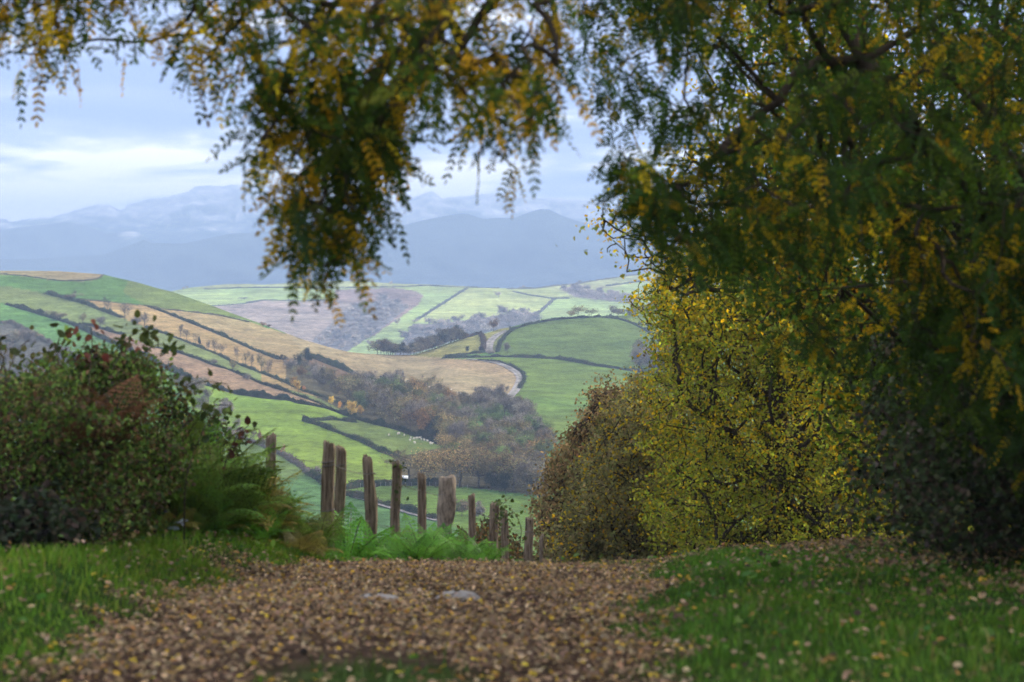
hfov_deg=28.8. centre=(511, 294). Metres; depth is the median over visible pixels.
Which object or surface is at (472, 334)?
hedge
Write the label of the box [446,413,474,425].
broadleaf tree
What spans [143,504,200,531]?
bracken fern
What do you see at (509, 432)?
broadleaf tree
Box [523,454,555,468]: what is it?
broadleaf tree
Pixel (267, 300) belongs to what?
hedge
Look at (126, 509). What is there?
bramble bush
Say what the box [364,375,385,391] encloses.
broadleaf tree
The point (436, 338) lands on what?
broadleaf tree
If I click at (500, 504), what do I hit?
bramble cane
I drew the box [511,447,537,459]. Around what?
broadleaf tree
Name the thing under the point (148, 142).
sky
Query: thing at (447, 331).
broadleaf tree
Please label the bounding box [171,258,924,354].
hills
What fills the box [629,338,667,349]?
broadleaf tree
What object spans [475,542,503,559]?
bracken fern
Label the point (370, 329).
hazy tree
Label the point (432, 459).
broadleaf tree
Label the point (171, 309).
hedge
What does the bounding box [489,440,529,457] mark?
broadleaf tree
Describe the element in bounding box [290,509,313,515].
bracken fern
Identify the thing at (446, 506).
fence post
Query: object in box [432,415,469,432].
broadleaf tree
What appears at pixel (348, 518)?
fence wire
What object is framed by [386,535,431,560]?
bracken fern
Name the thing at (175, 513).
bracken fern
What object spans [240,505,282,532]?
bracken fern
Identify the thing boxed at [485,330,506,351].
road
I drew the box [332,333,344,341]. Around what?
hazy tree
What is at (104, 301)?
bare tree
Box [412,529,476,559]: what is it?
bracken fern
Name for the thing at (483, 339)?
hedge
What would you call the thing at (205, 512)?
bracken fern
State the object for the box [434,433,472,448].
broadleaf tree
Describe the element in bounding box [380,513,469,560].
bracken fern
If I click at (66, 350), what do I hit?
bare tree
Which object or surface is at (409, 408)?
bare tree
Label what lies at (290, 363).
bush
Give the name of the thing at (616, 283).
hedge
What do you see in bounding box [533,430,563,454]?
broadleaf tree
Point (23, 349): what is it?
bramble cane
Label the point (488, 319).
hazy tree
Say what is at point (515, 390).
road
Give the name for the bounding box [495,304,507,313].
hazy tree
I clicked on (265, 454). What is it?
bracken fern
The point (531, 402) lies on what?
broadleaf tree
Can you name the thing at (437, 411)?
broadleaf tree
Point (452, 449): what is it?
broadleaf tree
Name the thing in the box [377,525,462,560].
bracken fern
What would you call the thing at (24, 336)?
bare tree
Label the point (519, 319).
hazy tree
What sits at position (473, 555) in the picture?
bracken fern
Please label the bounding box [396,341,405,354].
evergreen tree
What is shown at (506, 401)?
bare tree
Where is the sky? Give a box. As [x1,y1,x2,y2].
[0,0,1023,221]
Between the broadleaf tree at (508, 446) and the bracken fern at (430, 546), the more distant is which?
the broadleaf tree at (508, 446)
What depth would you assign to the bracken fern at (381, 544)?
20.47 m
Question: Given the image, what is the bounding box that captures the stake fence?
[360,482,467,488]
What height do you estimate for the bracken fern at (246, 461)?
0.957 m
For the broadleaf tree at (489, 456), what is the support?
on the hills at (552, 387)
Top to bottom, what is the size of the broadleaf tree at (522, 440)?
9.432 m
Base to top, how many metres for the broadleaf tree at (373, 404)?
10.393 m
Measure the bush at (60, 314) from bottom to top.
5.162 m
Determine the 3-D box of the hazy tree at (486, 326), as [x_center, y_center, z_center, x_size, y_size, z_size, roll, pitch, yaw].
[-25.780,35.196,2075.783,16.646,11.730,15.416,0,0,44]
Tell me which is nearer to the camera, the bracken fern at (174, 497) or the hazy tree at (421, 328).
the bracken fern at (174, 497)
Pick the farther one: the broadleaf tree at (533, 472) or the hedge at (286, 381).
the hedge at (286, 381)
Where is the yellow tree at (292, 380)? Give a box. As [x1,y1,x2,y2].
[289,377,297,388]
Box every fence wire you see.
[272,453,559,561]
[301,508,503,559]
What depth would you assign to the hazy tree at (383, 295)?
2347.81 m
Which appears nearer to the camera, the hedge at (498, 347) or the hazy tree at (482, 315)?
the hedge at (498, 347)
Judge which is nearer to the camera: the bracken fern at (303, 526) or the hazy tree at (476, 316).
the bracken fern at (303, 526)
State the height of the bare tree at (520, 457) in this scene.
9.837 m
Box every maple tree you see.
[556,0,971,395]
[615,219,972,557]
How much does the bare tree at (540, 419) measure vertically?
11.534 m
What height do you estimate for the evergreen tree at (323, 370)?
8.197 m
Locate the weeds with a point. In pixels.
(773, 563)
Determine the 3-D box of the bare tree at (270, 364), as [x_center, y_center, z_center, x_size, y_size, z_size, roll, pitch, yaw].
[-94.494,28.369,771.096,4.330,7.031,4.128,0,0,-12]
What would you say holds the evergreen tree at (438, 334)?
on the hills at (552, 387)
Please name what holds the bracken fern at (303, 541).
on the ground at (305, 665)
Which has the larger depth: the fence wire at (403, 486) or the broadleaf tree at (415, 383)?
the broadleaf tree at (415, 383)
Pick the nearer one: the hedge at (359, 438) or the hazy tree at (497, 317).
the hedge at (359, 438)
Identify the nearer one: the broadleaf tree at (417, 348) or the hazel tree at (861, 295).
the hazel tree at (861, 295)
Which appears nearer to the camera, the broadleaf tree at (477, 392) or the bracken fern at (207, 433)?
the bracken fern at (207, 433)
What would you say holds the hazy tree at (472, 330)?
on the hills at (309, 323)
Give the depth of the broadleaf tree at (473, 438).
572.64 m
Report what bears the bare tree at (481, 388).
on the hills at (552, 387)
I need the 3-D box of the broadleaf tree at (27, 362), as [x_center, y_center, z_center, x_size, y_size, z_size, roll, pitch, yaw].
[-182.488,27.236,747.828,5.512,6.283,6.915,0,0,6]
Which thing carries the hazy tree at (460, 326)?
on the hills at (309, 323)
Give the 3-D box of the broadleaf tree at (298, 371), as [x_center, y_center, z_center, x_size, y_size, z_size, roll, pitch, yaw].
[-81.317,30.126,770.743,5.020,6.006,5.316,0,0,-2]
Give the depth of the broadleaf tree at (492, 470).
501.51 m
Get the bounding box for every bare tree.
[0,342,12,364]
[0,350,12,369]
[17,328,36,351]
[58,345,73,357]
[96,316,105,326]
[102,297,110,309]
[118,302,132,318]
[141,312,149,325]
[211,339,219,350]
[216,343,226,351]
[234,347,240,356]
[242,351,249,364]
[263,360,272,373]
[307,362,317,372]
[310,370,320,384]
[319,378,326,387]
[350,369,366,381]
[352,376,379,398]
[361,370,377,380]
[381,368,405,385]
[399,398,423,428]
[445,420,464,439]
[448,419,469,439]
[471,385,491,397]
[472,393,487,415]
[480,416,497,431]
[483,394,496,411]
[484,387,499,398]
[485,426,505,435]
[492,425,508,436]
[493,382,508,409]
[495,395,516,414]
[498,412,525,432]
[502,342,510,353]
[507,451,531,484]
[511,400,531,414]
[512,460,539,495]
[517,405,536,419]
[521,408,542,431]
[532,448,554,468]
[538,425,552,435]
[608,306,617,314]
[630,345,649,365]
[639,348,657,371]
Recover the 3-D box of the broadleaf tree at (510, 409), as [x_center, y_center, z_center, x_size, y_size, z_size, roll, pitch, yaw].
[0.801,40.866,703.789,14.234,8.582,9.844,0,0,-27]
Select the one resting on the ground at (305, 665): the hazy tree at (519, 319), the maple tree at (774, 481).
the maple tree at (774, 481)
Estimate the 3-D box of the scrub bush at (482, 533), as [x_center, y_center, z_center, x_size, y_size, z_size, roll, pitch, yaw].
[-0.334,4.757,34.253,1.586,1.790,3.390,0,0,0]
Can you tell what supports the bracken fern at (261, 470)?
on the ground at (305, 665)
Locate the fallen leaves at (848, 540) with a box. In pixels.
[0,526,1023,681]
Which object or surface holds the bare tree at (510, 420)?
on the hills at (552, 387)
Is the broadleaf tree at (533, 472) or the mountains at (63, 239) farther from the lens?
the mountains at (63, 239)
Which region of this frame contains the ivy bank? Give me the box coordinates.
[810,107,1023,571]
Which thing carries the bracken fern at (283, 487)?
on the ground at (305, 665)
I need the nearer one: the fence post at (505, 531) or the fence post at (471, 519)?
the fence post at (471, 519)
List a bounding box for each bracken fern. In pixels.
[26,401,153,458]
[43,375,165,451]
[47,403,150,448]
[64,413,221,527]
[65,434,181,514]
[76,421,255,478]
[109,428,258,510]
[132,433,267,525]
[142,427,277,530]
[142,464,231,524]
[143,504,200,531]
[147,509,185,535]
[150,451,233,520]
[150,451,266,535]
[165,493,233,532]
[166,511,233,531]
[175,495,246,535]
[195,461,300,531]
[201,499,233,533]
[203,460,243,508]
[204,518,248,532]
[212,479,289,527]
[216,460,284,528]
[218,436,289,467]
[219,465,271,531]
[224,478,292,530]
[225,516,253,536]
[230,513,290,533]
[237,488,283,529]
[238,507,294,539]
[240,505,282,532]
[245,477,284,530]
[249,442,274,481]
[254,480,288,487]
[259,512,299,533]
[261,470,301,510]
[261,499,303,513]
[269,487,314,524]
[269,513,306,539]
[272,521,327,557]
[277,497,314,526]
[279,524,320,546]
[281,503,305,531]
[284,492,306,521]
[284,515,341,547]
[288,535,343,555]
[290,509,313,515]
[306,509,349,553]
[323,534,360,558]
[334,502,391,559]
[337,525,400,560]
[372,531,430,559]
[374,538,393,559]
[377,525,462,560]
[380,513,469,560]
[384,533,459,555]
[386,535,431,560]
[389,538,441,559]
[392,522,459,542]
[394,540,441,558]
[412,524,451,538]
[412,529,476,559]
[427,523,457,558]
[433,530,496,560]
[438,543,481,561]
[449,529,513,558]
[458,547,493,560]
[467,537,509,560]
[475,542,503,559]
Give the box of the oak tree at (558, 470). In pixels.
[522,368,653,562]
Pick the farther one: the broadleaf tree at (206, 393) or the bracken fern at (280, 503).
the broadleaf tree at (206, 393)
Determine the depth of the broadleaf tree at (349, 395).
707.74 m
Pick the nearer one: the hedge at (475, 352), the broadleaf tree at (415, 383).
the broadleaf tree at (415, 383)
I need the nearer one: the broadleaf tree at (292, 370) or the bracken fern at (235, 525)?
the bracken fern at (235, 525)
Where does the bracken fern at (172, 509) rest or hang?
on the ground at (305, 665)
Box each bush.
[0,329,42,347]
[0,337,226,549]
[0,474,107,553]
[43,310,66,318]
[63,293,83,297]
[130,316,141,323]
[146,405,320,526]
[170,376,201,386]
[179,377,209,389]
[190,404,221,415]
[214,426,238,437]
[215,396,233,409]
[242,372,253,379]
[283,356,297,366]
[309,363,328,374]
[311,466,321,472]
[454,514,534,563]
[456,496,467,512]
[475,500,484,516]
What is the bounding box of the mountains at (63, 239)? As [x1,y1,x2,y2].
[0,222,159,258]
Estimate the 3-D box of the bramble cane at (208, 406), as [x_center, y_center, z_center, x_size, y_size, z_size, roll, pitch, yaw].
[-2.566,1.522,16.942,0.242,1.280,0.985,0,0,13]
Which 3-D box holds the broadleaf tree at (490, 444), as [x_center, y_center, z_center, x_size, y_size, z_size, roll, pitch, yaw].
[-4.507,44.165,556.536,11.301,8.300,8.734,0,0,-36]
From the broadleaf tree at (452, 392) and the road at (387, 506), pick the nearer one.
the road at (387, 506)
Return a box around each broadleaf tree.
[21,360,31,369]
[78,313,86,321]
[187,383,204,395]
[194,394,210,409]
[202,388,213,399]
[212,400,233,413]
[229,360,239,368]
[231,418,240,426]
[252,430,261,437]
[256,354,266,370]
[290,364,297,376]
[295,366,307,376]
[318,366,339,384]
[324,373,350,389]
[327,380,346,397]
[332,377,372,406]
[334,370,363,401]
[348,389,369,413]
[355,384,381,401]
[360,387,393,414]
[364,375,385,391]
[367,340,387,353]
[375,338,392,353]
[375,382,403,397]
[376,337,395,354]
[376,341,388,351]
[376,397,412,425]
[377,373,401,391]
[377,443,435,485]
[385,389,421,423]
[388,379,423,403]
[390,343,400,354]
[396,405,435,430]
[400,395,427,426]
[401,376,429,396]
[404,372,443,389]
[407,447,454,486]
[408,342,423,351]
[410,342,424,354]
[410,386,437,397]
[410,410,453,432]
[414,336,433,352]
[417,381,460,395]
[418,405,449,418]
[419,335,435,349]
[422,384,450,406]
[425,389,474,412]
[426,392,444,409]
[429,334,442,347]
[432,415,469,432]
[434,326,467,341]
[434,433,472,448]
[434,444,487,486]
[435,385,461,405]
[435,411,469,434]
[440,329,455,343]
[440,441,508,487]
[442,326,460,340]
[442,440,460,467]
[446,400,459,409]
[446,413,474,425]
[449,326,458,342]
[451,442,482,469]
[454,390,484,405]
[454,416,478,436]
[457,395,490,408]
[458,432,470,446]
[459,414,489,433]
[462,435,493,445]
[471,456,491,482]
[475,430,495,446]
[477,445,530,489]
[480,439,511,449]
[485,392,510,413]
[485,403,503,415]
[485,443,526,455]
[486,319,499,330]
[489,411,510,427]
[489,420,529,433]
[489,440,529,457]
[489,444,512,453]
[494,401,532,412]
[494,451,540,492]
[499,394,537,408]
[501,425,518,445]
[510,432,535,447]
[511,405,525,420]
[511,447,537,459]
[514,462,551,494]
[515,420,532,431]
[520,399,536,407]
[520,429,557,442]
[523,434,555,449]
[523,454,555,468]
[524,409,554,432]
[526,456,549,487]
[527,442,549,460]
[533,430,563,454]
[570,305,589,314]
[585,308,597,316]
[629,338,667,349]
[629,346,648,369]
[639,349,670,366]
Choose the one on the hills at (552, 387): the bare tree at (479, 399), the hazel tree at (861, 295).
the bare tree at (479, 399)
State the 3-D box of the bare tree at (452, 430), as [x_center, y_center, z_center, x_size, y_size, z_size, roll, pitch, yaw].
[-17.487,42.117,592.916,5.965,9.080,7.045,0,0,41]
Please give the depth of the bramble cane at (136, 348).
16.47 m
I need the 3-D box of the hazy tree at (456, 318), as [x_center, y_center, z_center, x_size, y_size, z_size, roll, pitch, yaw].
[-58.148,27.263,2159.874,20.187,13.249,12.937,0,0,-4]
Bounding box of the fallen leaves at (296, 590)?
[0,534,1022,681]
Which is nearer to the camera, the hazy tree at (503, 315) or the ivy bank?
the ivy bank
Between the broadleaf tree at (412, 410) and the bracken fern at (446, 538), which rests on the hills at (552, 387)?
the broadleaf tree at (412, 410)
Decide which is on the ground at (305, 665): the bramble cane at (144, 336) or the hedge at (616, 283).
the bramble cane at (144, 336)
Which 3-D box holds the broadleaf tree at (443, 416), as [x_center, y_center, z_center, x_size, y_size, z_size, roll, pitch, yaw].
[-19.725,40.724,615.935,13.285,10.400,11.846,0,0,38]
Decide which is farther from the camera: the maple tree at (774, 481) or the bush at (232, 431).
the bush at (232, 431)
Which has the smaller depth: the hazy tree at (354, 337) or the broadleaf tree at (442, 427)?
the broadleaf tree at (442, 427)
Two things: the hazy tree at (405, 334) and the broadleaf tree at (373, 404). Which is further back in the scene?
the hazy tree at (405, 334)
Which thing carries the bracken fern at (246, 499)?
on the ground at (305, 665)
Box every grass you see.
[0,526,406,681]
[66,549,872,681]
[526,538,1023,681]
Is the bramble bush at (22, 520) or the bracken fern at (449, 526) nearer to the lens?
the bramble bush at (22, 520)
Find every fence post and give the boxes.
[266,432,275,485]
[321,440,335,555]
[334,445,346,554]
[362,454,377,548]
[389,459,408,537]
[417,472,426,537]
[436,475,455,536]
[468,493,475,545]
[489,499,504,553]
[499,505,515,561]
[523,516,532,561]
[539,533,543,562]
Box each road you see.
[363,499,436,519]
[469,358,521,397]
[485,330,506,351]
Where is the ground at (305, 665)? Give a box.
[0,536,1023,681]
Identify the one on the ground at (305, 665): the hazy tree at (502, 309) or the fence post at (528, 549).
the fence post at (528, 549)
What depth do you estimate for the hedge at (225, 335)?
910.69 m
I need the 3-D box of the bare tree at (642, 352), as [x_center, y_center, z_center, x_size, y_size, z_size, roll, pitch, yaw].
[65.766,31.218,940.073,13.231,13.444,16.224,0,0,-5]
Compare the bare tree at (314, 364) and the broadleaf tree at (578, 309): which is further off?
the broadleaf tree at (578, 309)
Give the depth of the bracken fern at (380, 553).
20.05 m
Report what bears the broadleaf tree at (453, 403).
on the hills at (552, 387)
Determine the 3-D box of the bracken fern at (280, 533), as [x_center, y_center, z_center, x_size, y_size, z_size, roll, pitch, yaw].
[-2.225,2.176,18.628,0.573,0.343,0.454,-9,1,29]
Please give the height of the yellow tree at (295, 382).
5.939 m
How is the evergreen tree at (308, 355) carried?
on the hills at (552, 387)
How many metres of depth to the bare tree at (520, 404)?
695.25 m
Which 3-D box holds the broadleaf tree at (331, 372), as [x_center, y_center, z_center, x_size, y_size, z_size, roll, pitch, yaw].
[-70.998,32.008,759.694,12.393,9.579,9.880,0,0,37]
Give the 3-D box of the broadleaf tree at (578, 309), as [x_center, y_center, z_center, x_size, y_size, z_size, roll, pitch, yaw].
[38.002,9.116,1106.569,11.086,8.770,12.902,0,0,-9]
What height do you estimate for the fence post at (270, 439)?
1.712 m
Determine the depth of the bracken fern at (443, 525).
21.41 m
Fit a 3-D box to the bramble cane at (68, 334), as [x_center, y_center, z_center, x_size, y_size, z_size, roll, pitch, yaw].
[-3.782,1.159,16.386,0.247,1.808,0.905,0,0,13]
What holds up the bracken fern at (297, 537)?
on the ground at (305, 665)
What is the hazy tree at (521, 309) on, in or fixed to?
on the hills at (309, 323)
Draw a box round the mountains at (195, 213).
[0,185,940,242]
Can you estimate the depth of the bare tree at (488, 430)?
596.03 m
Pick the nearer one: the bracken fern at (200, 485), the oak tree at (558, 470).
the bracken fern at (200, 485)
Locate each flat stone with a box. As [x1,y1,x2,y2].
[347,593,402,604]
[435,590,480,601]
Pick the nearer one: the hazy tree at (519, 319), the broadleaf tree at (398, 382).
the broadleaf tree at (398, 382)
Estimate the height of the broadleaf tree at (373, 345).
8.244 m
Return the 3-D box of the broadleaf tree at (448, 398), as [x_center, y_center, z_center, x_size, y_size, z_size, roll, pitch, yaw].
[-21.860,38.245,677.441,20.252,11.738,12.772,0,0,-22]
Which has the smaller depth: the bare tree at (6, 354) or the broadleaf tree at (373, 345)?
the bare tree at (6, 354)
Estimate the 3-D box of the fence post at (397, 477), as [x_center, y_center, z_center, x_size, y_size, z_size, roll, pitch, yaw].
[-1.322,2.742,23.413,0.188,1.613,0.219,0,0,44]
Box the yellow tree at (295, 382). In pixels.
[293,379,301,390]
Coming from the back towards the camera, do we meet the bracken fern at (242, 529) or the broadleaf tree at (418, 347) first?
the broadleaf tree at (418, 347)
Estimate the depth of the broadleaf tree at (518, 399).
720.16 m
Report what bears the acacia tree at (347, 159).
on the ground at (305, 665)
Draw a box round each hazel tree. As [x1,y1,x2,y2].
[539,366,703,562]
[613,279,975,550]
[700,0,1023,540]
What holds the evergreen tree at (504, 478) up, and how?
on the hills at (552, 387)
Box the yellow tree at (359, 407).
[356,405,363,416]
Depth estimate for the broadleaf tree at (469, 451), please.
535.55 m
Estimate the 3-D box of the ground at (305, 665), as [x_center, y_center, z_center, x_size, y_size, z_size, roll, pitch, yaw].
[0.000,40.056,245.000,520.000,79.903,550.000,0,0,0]
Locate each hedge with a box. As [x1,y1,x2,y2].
[0,273,104,280]
[0,319,84,358]
[4,302,192,376]
[43,289,126,317]
[75,298,251,321]
[82,322,123,334]
[143,325,348,405]
[147,305,281,359]
[155,346,325,404]
[187,375,442,444]
[205,284,498,288]
[211,299,324,305]
[236,435,312,473]
[297,360,355,383]
[302,415,398,456]
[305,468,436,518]
[310,415,357,422]
[312,353,379,384]
[346,475,438,489]
[415,288,467,319]
[442,353,652,374]
[443,350,485,355]
[459,331,481,339]
[477,332,487,350]
[478,358,527,388]
[495,314,601,351]
[506,272,653,288]
[512,291,571,298]
[533,298,556,314]
[600,314,659,339]
[606,279,650,285]
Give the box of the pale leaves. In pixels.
[160,520,187,529]
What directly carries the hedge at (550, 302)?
on the hills at (309, 323)
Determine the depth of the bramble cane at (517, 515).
28.83 m
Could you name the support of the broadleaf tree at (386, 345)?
on the hills at (552, 387)
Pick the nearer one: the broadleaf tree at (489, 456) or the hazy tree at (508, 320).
the broadleaf tree at (489, 456)
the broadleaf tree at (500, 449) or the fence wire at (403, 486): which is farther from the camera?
the broadleaf tree at (500, 449)
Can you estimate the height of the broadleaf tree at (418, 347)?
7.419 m
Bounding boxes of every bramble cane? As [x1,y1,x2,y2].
[0,325,36,394]
[0,336,19,493]
[10,347,49,478]
[29,325,79,386]
[42,323,71,471]
[72,319,109,535]
[98,332,142,460]
[103,309,158,536]
[109,332,184,496]
[137,357,179,432]
[155,368,232,528]
[155,377,202,531]
[176,397,240,452]
[183,407,229,541]
[214,416,256,530]
[489,495,513,545]
[510,510,526,557]
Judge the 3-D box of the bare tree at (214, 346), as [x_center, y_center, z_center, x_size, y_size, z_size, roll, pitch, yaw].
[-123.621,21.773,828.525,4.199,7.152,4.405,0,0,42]
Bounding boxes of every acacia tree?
[0,0,629,327]
[561,0,1023,524]
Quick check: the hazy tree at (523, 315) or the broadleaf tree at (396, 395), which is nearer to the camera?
the broadleaf tree at (396, 395)
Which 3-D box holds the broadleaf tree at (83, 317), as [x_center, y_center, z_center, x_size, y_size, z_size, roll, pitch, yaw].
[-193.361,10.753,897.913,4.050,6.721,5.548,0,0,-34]
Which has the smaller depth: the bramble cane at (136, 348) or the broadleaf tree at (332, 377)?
the bramble cane at (136, 348)
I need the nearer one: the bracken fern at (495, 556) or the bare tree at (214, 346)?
the bracken fern at (495, 556)
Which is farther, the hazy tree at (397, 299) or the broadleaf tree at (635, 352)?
the hazy tree at (397, 299)
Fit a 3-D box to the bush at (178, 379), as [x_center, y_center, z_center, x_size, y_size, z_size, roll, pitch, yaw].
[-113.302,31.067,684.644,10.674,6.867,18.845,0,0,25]
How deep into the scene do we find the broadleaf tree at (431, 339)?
1020.44 m
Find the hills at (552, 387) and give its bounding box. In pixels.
[0,271,891,557]
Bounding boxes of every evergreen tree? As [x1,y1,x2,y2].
[292,352,304,362]
[302,347,312,361]
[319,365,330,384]
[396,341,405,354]
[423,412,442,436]
[433,332,445,341]
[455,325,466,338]
[482,471,499,489]
[494,471,512,493]
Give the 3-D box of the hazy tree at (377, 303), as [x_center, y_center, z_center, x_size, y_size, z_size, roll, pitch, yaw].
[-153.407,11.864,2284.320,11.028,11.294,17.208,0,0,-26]
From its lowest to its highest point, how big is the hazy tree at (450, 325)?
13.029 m
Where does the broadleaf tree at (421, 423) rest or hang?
on the hills at (552, 387)
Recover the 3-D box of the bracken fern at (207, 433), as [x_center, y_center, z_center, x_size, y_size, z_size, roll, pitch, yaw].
[-3.328,1.647,18.100,1.879,1.126,1.491,-1,3,-23]
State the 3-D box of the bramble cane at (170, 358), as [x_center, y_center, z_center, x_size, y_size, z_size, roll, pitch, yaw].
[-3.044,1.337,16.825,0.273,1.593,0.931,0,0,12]
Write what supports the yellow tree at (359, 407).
on the hills at (552, 387)
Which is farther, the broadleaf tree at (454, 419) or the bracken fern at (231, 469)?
the broadleaf tree at (454, 419)
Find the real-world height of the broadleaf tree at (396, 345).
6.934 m
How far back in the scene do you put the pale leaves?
15.55 m
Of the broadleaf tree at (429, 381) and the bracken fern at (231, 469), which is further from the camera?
the broadleaf tree at (429, 381)
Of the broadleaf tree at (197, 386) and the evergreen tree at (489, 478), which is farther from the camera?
the broadleaf tree at (197, 386)
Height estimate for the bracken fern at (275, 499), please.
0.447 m
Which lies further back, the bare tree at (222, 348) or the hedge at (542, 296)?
the hedge at (542, 296)
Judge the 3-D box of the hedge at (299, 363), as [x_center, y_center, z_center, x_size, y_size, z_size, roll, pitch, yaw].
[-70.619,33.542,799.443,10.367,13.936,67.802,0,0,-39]
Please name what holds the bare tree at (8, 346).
on the hills at (552, 387)
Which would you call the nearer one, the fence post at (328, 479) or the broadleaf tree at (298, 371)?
the fence post at (328, 479)
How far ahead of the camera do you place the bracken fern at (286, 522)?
18.41 m
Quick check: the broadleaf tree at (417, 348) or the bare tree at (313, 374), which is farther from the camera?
the broadleaf tree at (417, 348)
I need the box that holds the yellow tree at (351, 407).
[345,400,357,414]
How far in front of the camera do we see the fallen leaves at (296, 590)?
10.69 m
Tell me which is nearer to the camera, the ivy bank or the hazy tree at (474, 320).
the ivy bank
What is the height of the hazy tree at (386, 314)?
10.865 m
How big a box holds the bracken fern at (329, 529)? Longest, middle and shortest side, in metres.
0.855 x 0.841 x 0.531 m
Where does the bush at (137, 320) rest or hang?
on the hills at (552, 387)
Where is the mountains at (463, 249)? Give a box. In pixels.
[0,209,881,290]
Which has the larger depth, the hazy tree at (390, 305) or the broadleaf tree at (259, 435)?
the hazy tree at (390, 305)
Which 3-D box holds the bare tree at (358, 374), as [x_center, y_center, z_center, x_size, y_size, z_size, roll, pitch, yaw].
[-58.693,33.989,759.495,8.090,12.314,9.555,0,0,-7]
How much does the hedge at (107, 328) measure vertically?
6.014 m
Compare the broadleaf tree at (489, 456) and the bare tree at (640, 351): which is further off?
the bare tree at (640, 351)
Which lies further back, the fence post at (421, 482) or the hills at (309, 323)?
the hills at (309, 323)
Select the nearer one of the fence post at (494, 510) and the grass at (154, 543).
the grass at (154, 543)
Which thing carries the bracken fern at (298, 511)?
on the ground at (305, 665)
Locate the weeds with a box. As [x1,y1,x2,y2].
[0,526,1023,681]
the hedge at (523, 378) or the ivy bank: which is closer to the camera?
the ivy bank
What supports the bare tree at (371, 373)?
on the hills at (552, 387)
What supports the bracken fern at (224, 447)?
on the ground at (305, 665)
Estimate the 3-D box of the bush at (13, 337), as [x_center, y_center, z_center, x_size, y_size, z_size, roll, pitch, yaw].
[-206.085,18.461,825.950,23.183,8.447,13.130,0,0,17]
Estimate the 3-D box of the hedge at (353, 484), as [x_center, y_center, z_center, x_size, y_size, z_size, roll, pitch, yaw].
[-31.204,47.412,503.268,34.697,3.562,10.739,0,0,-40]
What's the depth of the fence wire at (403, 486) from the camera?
23.43 m
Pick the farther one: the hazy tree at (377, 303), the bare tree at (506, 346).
the hazy tree at (377, 303)
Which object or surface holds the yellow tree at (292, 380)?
on the hills at (552, 387)
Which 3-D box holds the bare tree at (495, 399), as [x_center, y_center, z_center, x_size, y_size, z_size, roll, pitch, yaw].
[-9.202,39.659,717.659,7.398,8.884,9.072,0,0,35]
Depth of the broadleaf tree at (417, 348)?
1002.62 m
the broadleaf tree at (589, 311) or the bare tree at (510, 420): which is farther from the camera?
the broadleaf tree at (589, 311)
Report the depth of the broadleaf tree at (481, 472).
510.11 m
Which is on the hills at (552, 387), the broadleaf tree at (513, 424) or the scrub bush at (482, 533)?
the broadleaf tree at (513, 424)
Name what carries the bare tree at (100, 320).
on the hills at (552, 387)
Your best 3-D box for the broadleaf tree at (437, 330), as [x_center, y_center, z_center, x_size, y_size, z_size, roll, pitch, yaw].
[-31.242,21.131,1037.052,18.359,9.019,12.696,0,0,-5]
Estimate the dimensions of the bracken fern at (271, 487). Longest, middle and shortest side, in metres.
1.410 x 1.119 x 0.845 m
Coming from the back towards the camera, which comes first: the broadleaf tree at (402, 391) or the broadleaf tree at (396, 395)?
the broadleaf tree at (402, 391)
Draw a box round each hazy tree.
[316,334,324,343]
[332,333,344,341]
[347,321,357,326]
[348,335,359,341]
[351,311,359,317]
[364,326,374,333]
[373,300,382,305]
[375,296,387,300]
[377,293,388,300]
[379,311,389,318]
[381,307,389,312]
[387,303,398,307]
[393,298,405,306]
[398,329,411,338]
[407,325,419,331]
[417,325,429,330]
[419,330,435,336]
[424,316,439,325]
[434,318,446,327]
[447,321,458,327]
[449,322,467,331]
[450,314,465,324]
[457,323,472,332]
[464,317,479,323]
[466,326,479,333]
[470,313,480,324]
[477,311,486,320]
[479,323,494,329]
[485,316,494,322]
[492,315,500,321]
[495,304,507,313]
[496,312,514,321]
[503,316,516,325]
[510,309,520,316]
[511,315,526,323]
[519,307,530,313]
[519,311,528,318]
[530,313,542,320]
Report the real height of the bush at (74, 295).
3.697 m
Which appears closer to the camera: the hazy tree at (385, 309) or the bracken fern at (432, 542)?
the bracken fern at (432, 542)
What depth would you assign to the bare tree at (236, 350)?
816.78 m
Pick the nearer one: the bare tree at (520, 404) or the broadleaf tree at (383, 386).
the bare tree at (520, 404)
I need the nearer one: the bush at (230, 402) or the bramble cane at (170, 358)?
the bramble cane at (170, 358)
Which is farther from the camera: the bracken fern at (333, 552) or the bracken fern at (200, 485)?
the bracken fern at (333, 552)
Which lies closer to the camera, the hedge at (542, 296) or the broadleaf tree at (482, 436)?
the broadleaf tree at (482, 436)
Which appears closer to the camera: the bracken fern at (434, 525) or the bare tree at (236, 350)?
the bracken fern at (434, 525)
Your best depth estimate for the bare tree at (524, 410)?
682.86 m

